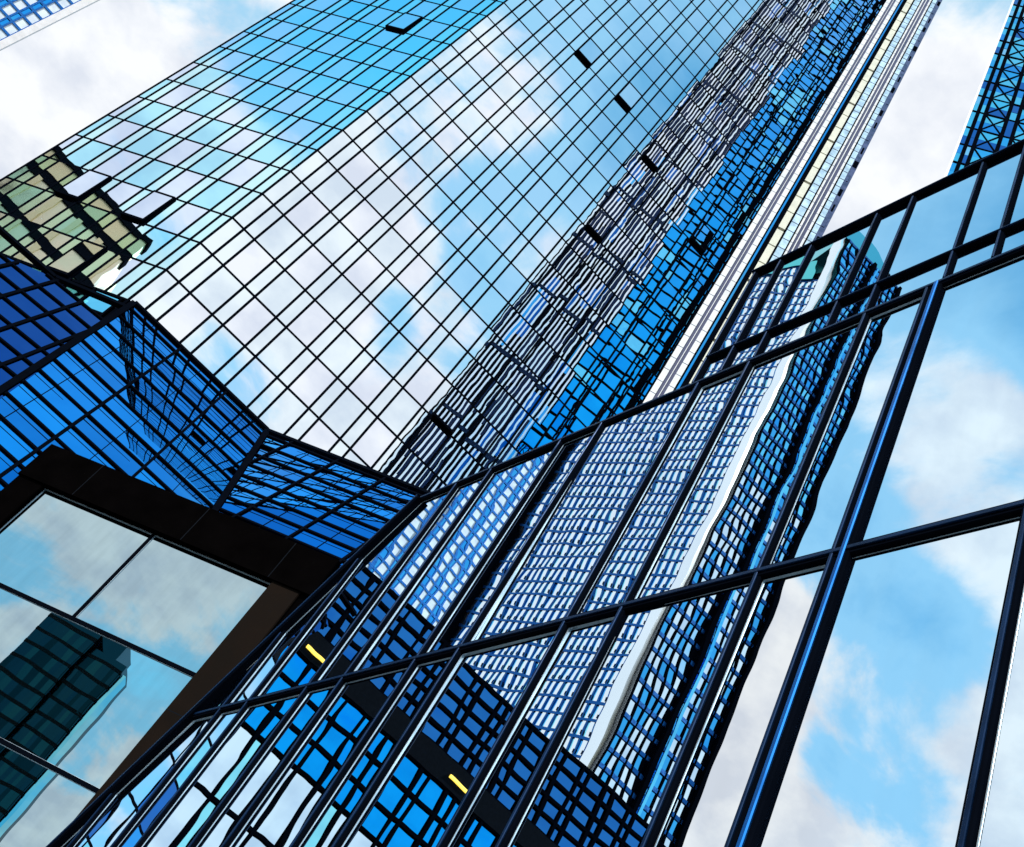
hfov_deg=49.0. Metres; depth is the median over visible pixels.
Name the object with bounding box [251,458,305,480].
window
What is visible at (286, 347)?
window
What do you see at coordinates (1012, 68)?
window
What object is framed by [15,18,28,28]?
window
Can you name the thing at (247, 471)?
window
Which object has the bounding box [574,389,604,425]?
window
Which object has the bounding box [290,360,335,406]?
window
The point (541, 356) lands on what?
window
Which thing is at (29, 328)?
window
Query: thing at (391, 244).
window
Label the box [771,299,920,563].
window
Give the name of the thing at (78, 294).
low window
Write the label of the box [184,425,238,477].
window
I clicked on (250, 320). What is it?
window
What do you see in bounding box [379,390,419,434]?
window
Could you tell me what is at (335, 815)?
window
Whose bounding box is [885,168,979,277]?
window
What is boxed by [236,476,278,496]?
window
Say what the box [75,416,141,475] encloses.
window
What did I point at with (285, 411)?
window
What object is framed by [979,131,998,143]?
window
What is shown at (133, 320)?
window
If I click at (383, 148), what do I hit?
window
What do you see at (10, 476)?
window
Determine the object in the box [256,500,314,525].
window
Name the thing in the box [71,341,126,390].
window
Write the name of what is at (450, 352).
window
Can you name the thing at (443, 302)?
window
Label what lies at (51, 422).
window
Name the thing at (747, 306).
window
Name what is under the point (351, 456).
window
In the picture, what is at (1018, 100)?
window
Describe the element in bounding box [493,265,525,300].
window
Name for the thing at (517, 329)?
window
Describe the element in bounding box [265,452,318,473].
window
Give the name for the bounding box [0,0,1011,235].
sky
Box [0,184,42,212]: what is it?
window
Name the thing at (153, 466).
window
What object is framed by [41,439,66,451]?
window
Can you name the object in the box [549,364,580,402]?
window
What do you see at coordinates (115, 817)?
window
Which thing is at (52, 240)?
window
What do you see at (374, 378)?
window
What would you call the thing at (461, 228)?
window
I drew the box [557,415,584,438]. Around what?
window
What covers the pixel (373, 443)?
window
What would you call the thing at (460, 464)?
window
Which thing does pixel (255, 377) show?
window
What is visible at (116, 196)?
window
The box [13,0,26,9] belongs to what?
window
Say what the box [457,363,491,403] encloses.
window
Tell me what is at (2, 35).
window
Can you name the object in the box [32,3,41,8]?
window
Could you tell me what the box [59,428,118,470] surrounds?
window
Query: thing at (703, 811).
window
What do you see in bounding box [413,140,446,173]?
window
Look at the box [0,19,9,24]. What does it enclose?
window
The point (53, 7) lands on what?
window
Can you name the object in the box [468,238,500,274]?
window
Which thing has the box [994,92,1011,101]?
window
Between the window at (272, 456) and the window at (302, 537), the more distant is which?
the window at (272, 456)
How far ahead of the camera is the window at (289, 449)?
61.90 m
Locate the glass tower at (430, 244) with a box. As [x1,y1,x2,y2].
[0,0,886,491]
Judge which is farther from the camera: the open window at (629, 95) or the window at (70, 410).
the open window at (629, 95)
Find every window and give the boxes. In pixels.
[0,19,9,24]
[0,29,6,39]
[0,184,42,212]
[0,328,36,353]
[0,395,51,446]
[0,418,33,459]
[0,490,150,614]
[0,588,191,787]
[0,745,94,846]
[1,466,21,483]
[2,4,16,14]
[4,23,18,34]
[7,293,44,316]
[9,383,68,434]
[11,13,20,19]
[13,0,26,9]
[13,231,70,263]
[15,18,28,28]
[16,321,54,346]
[21,195,74,224]
[22,8,31,13]
[22,452,38,465]
[25,12,39,23]
[26,0,37,4]
[26,162,76,188]
[26,372,84,422]
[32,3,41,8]
[35,315,72,339]
[36,8,50,17]
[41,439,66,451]
[42,361,99,410]
[46,239,106,277]
[47,2,60,12]
[55,169,111,200]
[55,206,107,235]
[57,0,70,7]
[57,351,113,400]
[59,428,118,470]
[61,830,79,846]
[65,286,84,298]
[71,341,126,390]
[74,717,211,846]
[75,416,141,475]
[76,536,269,672]
[83,254,139,289]
[83,291,117,311]
[84,332,138,381]
[88,217,139,247]
[90,182,140,210]
[91,406,154,463]
[97,324,151,372]
[105,396,166,451]
[109,316,162,364]
[118,710,238,846]
[119,386,178,440]
[120,190,175,222]
[121,309,172,356]
[122,228,174,259]
[125,160,173,186]
[130,272,176,307]
[132,377,189,430]
[135,469,167,490]
[142,695,298,846]
[145,369,199,420]
[147,284,187,318]
[147,457,211,508]
[157,204,207,233]
[157,361,209,410]
[158,295,209,340]
[160,446,220,504]
[168,353,219,401]
[169,245,210,279]
[172,435,229,490]
[181,316,220,351]
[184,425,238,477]
[190,181,237,208]
[192,267,241,311]
[193,327,242,373]
[195,415,245,465]
[197,687,333,846]
[204,658,258,709]
[205,406,253,453]
[215,398,260,442]
[216,348,253,383]
[221,159,266,185]
[225,241,272,284]
[225,299,273,343]
[226,358,274,405]
[231,669,406,846]
[233,588,333,701]
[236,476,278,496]
[236,517,284,537]
[240,509,299,534]
[243,465,291,488]
[249,380,285,415]
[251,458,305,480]
[256,217,300,257]
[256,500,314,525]
[257,272,302,314]
[258,329,304,374]
[260,390,306,433]
[260,492,447,694]
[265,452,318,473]
[271,492,327,517]
[280,445,330,466]
[285,194,328,232]
[286,485,340,508]
[287,247,330,287]
[288,302,332,345]
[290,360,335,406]
[293,530,352,557]
[300,477,353,500]
[300,658,450,846]
[301,420,337,450]
[307,521,364,547]
[313,172,353,209]
[313,470,366,492]
[315,223,356,262]
[317,276,359,317]
[319,332,361,375]
[320,476,484,679]
[321,390,365,436]
[322,513,376,538]
[326,463,377,485]
[335,504,387,528]
[339,152,377,187]
[341,201,380,238]
[343,633,555,846]
[344,252,384,291]
[344,451,365,465]
[347,305,387,346]
[348,497,396,518]
[349,361,391,405]
[352,419,394,466]
[356,448,553,670]
[361,489,406,509]
[364,132,400,166]
[367,179,403,215]
[370,229,407,266]
[373,280,411,320]
[374,482,414,500]
[376,333,415,375]
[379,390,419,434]
[385,12,422,31]
[387,114,421,146]
[387,448,424,482]
[390,160,426,193]
[394,207,429,243]
[397,256,434,294]
[401,308,438,348]
[405,362,443,404]
[409,418,448,463]
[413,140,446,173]
[416,186,450,220]
[420,234,455,270]
[425,283,460,322]
[427,477,444,491]
[428,432,593,651]
[429,336,465,376]
[432,387,473,433]
[438,447,476,484]
[442,212,476,247]
[447,260,481,297]
[449,619,612,846]
[451,310,486,349]
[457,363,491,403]
[461,417,498,460]
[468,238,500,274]
[473,287,506,324]
[474,389,692,639]
[478,337,512,376]
[483,390,518,431]
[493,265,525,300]
[494,444,518,464]
[498,313,531,350]
[504,364,537,402]
[509,583,748,846]
[510,416,543,453]
[524,339,555,376]
[530,390,562,429]
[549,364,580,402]
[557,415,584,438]
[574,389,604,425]
[576,38,603,66]
[577,372,741,613]
[586,207,615,241]
[616,82,641,110]
[636,323,858,598]
[643,140,668,169]
[655,567,823,846]
[690,221,714,252]
[700,353,727,378]
[716,265,776,350]
[728,338,761,367]
[743,250,807,339]
[755,516,1019,846]
[761,308,832,353]
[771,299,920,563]
[775,219,872,325]
[833,291,871,323]
[846,202,908,294]
[859,256,1023,540]
[873,258,948,306]
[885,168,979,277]
[947,0,1023,175]
[951,237,996,273]
[961,147,1022,244]
[969,156,979,164]
[973,148,992,157]
[976,585,1023,846]
[977,139,996,151]
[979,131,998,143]
[983,122,1001,133]
[985,115,1004,126]
[988,107,1007,117]
[990,99,1009,110]
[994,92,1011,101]
[996,85,1014,95]
[999,77,1016,86]
[1000,226,1023,253]
[1001,70,1019,80]
[1004,63,1021,72]
[1006,57,1023,66]
[1008,171,1023,223]
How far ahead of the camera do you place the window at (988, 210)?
13.18 m
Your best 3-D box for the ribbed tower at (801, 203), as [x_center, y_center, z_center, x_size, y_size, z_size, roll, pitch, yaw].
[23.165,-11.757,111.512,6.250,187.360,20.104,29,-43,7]
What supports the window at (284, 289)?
in the glass tower at (430, 244)
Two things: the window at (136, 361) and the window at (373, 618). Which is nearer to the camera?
the window at (373, 618)
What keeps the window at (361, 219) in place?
in the glass tower at (430, 244)
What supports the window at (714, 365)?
in the glass facade
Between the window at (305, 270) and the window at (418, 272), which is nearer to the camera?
the window at (305, 270)
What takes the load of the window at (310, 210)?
in the glass tower at (430, 244)
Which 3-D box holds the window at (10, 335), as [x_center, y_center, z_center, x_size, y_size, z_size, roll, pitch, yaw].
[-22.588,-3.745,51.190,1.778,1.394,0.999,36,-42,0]
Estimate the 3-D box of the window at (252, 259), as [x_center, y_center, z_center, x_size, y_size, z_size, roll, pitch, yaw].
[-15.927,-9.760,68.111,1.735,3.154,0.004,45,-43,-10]
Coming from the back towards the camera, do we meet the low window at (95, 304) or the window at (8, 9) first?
the window at (8, 9)
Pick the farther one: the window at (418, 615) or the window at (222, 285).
the window at (222, 285)
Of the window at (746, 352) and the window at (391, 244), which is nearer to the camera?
the window at (746, 352)
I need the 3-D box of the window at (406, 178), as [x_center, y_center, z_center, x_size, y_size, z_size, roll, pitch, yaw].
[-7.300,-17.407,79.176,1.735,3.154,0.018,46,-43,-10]
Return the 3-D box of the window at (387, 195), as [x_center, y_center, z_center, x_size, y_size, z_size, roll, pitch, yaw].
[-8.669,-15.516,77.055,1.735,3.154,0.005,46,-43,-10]
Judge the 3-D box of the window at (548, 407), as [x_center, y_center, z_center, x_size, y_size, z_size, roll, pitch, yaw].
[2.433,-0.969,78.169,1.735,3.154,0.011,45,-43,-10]
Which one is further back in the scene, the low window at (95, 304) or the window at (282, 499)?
the low window at (95, 304)
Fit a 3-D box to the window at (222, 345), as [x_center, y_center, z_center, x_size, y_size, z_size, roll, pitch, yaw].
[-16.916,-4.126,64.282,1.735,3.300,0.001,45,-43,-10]
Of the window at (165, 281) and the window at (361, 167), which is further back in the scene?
the window at (361, 167)
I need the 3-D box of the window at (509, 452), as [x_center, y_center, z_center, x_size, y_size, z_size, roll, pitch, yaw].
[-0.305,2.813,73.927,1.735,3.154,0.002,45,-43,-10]
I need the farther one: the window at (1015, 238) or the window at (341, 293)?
the window at (341, 293)
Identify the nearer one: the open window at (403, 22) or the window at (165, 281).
the window at (165, 281)
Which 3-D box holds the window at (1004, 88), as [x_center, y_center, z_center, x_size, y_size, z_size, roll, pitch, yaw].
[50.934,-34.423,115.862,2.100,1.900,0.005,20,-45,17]
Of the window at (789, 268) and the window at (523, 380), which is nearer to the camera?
the window at (789, 268)
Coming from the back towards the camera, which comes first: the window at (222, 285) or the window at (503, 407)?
the window at (503, 407)
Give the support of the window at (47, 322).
in the glass skirt
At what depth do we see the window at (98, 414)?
52.27 m
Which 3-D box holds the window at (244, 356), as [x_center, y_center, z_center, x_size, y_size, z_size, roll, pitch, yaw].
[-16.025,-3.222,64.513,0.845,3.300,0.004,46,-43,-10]
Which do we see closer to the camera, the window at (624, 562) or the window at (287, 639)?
the window at (624, 562)
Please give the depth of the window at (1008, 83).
117.14 m
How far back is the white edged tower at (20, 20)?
498.75 m
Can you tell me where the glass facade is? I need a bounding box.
[46,139,1023,846]
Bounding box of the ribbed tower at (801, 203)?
[643,0,941,402]
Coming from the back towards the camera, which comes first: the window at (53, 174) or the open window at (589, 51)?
the open window at (589, 51)
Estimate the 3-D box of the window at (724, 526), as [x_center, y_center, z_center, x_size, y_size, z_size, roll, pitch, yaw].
[2.594,0.305,11.938,1.639,4.283,0.004,-24,-68,44]
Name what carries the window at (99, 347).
in the glass skirt
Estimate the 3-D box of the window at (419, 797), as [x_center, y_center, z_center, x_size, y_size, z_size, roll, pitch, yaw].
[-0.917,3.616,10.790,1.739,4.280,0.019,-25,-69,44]
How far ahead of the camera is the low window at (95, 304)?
61.85 m
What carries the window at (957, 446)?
in the glass facade
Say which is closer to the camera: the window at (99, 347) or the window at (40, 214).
the window at (99, 347)
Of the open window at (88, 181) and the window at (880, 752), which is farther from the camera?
the open window at (88, 181)
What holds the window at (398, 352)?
in the glass tower at (430, 244)
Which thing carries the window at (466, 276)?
in the glass tower at (430, 244)
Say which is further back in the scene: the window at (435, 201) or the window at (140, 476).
the window at (435, 201)
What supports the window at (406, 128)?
in the glass tower at (430, 244)
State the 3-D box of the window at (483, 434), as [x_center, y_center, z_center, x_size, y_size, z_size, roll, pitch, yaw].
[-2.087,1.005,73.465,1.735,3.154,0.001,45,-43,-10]
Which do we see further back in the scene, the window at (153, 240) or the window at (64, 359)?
the window at (153, 240)
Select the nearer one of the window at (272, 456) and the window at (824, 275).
the window at (824, 275)
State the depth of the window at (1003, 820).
6.51 m
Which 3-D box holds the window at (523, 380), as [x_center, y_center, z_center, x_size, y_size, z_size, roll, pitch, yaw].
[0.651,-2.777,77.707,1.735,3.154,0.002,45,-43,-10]
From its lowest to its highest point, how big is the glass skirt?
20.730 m
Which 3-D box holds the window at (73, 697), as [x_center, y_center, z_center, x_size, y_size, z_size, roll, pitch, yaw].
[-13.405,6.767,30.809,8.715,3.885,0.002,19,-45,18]
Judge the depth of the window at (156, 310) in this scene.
63.66 m
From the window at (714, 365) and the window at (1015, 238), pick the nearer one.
the window at (1015, 238)
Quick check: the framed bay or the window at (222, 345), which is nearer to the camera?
the framed bay
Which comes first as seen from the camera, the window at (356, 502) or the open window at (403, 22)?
the window at (356, 502)
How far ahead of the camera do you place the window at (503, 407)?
75.56 m
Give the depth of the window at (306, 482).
58.69 m
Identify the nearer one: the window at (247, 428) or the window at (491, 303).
the window at (247, 428)
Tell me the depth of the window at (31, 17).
499.73 m
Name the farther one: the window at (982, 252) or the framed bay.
the framed bay
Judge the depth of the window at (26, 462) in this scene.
45.80 m
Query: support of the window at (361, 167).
in the glass tower at (430, 244)
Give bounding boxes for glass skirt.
[0,226,430,566]
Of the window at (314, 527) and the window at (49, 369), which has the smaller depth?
the window at (49, 369)
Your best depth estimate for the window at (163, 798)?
15.62 m
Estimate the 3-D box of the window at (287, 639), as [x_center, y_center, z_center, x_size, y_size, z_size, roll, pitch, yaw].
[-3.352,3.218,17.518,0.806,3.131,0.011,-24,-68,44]
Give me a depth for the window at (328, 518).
55.51 m
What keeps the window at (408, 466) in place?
in the glass tower at (430, 244)
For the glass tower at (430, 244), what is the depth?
80.68 m
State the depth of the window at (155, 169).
71.94 m
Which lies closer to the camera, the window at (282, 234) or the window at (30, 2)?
the window at (282, 234)
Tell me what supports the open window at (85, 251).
in the glass tower at (430, 244)
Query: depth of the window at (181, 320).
63.89 m
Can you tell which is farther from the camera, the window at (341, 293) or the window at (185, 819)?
the window at (341, 293)
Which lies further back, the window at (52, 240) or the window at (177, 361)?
the window at (52, 240)
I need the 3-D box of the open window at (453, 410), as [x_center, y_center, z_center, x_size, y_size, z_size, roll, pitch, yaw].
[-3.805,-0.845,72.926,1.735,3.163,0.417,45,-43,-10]
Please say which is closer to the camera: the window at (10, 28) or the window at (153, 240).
the window at (153, 240)
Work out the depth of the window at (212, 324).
64.13 m
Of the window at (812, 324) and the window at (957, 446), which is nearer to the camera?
the window at (957, 446)
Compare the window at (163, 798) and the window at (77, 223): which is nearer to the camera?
the window at (163, 798)
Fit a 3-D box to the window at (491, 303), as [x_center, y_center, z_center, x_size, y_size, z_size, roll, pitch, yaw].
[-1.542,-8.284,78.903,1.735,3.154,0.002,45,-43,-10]
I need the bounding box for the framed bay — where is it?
[0,444,339,846]
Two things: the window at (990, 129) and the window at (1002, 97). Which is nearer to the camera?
the window at (990, 129)
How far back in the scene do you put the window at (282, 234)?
70.22 m
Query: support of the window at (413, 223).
in the glass tower at (430, 244)
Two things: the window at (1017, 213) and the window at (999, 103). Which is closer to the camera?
the window at (1017, 213)
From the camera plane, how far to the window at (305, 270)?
70.67 m
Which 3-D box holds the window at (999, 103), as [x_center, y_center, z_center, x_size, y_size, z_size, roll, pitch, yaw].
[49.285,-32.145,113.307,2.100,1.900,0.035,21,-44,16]
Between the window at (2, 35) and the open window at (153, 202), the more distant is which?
the window at (2, 35)
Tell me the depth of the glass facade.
10.99 m
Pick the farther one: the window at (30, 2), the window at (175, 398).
the window at (30, 2)
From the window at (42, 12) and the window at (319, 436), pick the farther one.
the window at (42, 12)
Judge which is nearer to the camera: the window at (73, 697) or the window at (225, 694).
the window at (225, 694)
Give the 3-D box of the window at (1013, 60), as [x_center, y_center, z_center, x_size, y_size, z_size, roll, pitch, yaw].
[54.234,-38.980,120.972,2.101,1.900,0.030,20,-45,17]
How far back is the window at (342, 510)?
56.69 m
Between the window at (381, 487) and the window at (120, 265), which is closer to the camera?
the window at (381, 487)
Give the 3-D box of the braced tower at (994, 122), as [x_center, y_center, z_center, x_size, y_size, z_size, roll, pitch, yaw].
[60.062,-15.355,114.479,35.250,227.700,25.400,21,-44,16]
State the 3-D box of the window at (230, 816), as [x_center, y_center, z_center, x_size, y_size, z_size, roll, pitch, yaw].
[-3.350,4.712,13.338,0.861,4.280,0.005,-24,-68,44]
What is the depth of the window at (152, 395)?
56.91 m
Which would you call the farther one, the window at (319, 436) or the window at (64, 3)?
the window at (64, 3)
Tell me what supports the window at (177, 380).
in the glass skirt
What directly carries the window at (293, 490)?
in the glass skirt
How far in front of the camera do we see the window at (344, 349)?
69.47 m
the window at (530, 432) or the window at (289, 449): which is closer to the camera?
the window at (289, 449)
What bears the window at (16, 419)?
in the glass skirt
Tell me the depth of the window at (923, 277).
12.77 m
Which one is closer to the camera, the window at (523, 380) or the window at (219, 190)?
the window at (219, 190)
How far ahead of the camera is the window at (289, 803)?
13.00 m
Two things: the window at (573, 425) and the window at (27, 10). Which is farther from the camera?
the window at (27, 10)
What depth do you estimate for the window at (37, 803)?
27.95 m
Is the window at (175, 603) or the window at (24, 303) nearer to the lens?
the window at (175, 603)
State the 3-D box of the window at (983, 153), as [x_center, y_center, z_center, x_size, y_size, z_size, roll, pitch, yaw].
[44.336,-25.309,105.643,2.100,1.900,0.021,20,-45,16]
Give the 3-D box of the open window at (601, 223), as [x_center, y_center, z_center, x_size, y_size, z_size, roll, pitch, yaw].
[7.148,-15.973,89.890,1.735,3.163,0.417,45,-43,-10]
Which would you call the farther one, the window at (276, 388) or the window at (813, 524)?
the window at (276, 388)
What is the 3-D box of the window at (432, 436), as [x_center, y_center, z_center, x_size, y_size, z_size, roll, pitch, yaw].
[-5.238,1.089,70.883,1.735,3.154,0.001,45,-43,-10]
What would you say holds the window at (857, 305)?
in the glass facade
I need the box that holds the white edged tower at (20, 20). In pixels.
[0,0,99,50]
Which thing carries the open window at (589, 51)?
in the glass tower at (430, 244)
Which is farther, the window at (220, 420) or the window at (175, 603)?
the window at (220, 420)
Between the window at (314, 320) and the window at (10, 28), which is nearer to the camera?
the window at (314, 320)
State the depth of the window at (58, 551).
34.03 m
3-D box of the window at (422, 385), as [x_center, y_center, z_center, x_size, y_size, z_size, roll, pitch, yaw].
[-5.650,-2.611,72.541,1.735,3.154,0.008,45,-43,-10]
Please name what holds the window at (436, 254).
in the glass tower at (430, 244)
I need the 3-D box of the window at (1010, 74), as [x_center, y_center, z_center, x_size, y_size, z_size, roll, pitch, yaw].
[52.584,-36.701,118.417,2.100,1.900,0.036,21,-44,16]
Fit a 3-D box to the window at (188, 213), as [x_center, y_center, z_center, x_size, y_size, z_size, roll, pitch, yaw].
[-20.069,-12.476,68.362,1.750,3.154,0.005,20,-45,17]
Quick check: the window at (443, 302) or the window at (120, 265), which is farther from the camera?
the window at (443, 302)
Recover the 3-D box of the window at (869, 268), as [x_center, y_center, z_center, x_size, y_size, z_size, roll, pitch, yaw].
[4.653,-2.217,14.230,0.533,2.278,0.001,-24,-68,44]
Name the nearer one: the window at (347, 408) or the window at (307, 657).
the window at (307, 657)
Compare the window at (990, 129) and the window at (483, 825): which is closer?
the window at (483, 825)
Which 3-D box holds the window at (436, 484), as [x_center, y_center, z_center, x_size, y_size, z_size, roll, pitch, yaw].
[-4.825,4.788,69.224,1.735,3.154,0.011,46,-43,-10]
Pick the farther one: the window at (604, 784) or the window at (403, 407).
the window at (403, 407)
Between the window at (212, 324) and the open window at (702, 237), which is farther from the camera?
the open window at (702, 237)
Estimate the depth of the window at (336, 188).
74.46 m
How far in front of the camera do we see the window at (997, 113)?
112.05 m
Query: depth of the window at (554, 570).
13.53 m
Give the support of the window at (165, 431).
in the glass skirt
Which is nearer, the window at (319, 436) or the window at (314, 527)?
the window at (314, 527)
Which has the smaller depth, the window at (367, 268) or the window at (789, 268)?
the window at (789, 268)
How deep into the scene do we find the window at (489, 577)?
14.42 m
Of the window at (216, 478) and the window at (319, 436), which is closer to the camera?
the window at (216, 478)
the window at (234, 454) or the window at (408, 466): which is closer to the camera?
the window at (234, 454)
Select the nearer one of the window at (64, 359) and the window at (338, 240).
the window at (64, 359)
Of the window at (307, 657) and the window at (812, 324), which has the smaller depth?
the window at (812, 324)
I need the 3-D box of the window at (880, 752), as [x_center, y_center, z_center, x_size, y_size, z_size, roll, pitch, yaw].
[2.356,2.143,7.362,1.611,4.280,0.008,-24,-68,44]
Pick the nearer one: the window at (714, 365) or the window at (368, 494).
the window at (714, 365)
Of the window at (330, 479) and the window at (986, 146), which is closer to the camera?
the window at (330, 479)
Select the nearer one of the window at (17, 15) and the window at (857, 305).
the window at (857, 305)
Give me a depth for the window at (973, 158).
104.86 m
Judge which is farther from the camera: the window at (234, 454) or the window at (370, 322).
the window at (370, 322)
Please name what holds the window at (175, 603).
in the framed bay
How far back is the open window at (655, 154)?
98.16 m
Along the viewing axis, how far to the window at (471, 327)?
76.77 m
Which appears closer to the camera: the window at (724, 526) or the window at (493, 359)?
the window at (724, 526)
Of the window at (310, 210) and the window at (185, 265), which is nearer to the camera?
the window at (185, 265)
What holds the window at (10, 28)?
in the white edged tower at (20, 20)
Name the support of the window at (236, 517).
in the glass skirt
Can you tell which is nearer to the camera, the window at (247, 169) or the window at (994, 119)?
the window at (247, 169)
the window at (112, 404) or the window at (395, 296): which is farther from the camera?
the window at (395, 296)
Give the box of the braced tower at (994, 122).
[944,0,1023,176]
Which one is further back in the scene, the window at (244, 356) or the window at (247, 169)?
the window at (247, 169)
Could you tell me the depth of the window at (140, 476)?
51.54 m
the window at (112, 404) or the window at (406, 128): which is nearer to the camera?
the window at (112, 404)
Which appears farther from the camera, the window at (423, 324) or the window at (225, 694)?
the window at (423, 324)
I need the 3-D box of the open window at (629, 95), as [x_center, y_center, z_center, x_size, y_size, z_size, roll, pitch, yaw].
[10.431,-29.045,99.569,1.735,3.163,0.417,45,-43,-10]
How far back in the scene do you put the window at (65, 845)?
16.62 m

